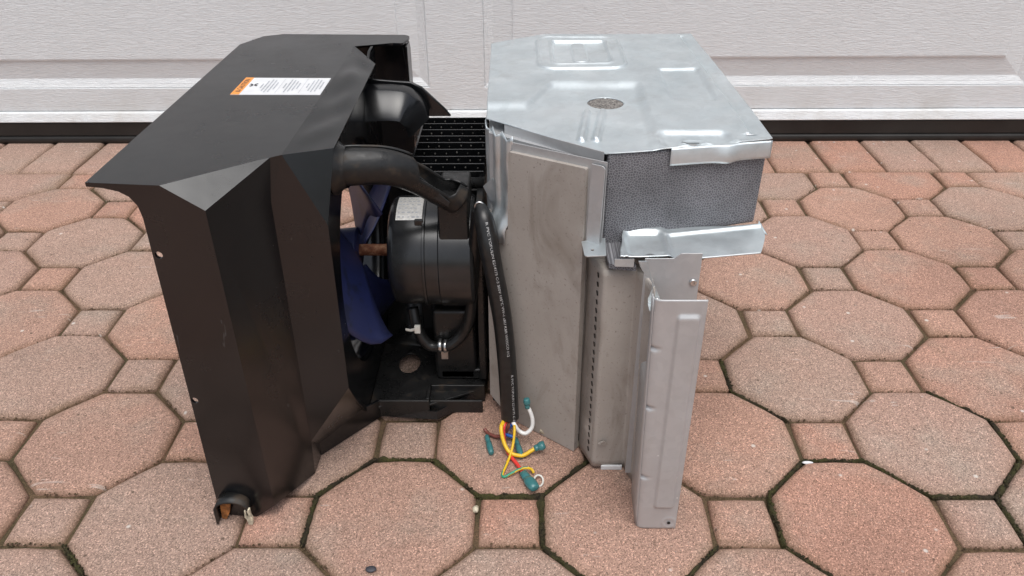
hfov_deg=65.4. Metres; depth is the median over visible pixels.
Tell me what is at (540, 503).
moss
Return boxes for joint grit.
[0,187,1023,575]
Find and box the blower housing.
[483,34,772,527]
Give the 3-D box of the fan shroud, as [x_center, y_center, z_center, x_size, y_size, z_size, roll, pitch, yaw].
[-0.227,-0.060,1.165,0.389,0.472,0.627,0,32,1]
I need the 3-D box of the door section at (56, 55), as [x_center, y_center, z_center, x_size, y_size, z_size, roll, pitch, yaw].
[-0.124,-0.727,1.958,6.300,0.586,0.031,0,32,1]
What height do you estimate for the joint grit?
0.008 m
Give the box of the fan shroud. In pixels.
[85,34,488,524]
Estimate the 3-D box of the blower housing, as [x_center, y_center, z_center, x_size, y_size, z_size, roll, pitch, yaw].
[0.139,-0.057,1.163,0.350,0.462,0.641,0,32,1]
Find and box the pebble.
[472,505,478,512]
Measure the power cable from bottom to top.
0.353 m
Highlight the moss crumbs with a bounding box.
[61,358,1023,575]
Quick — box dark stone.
[365,566,375,572]
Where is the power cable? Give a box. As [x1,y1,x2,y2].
[474,201,545,490]
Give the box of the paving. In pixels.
[0,140,1023,575]
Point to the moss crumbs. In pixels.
(541, 512)
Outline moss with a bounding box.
[62,363,1023,575]
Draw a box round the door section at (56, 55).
[0,0,1023,110]
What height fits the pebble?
0.008 m
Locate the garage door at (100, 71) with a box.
[0,0,1023,143]
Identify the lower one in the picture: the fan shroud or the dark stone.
the dark stone

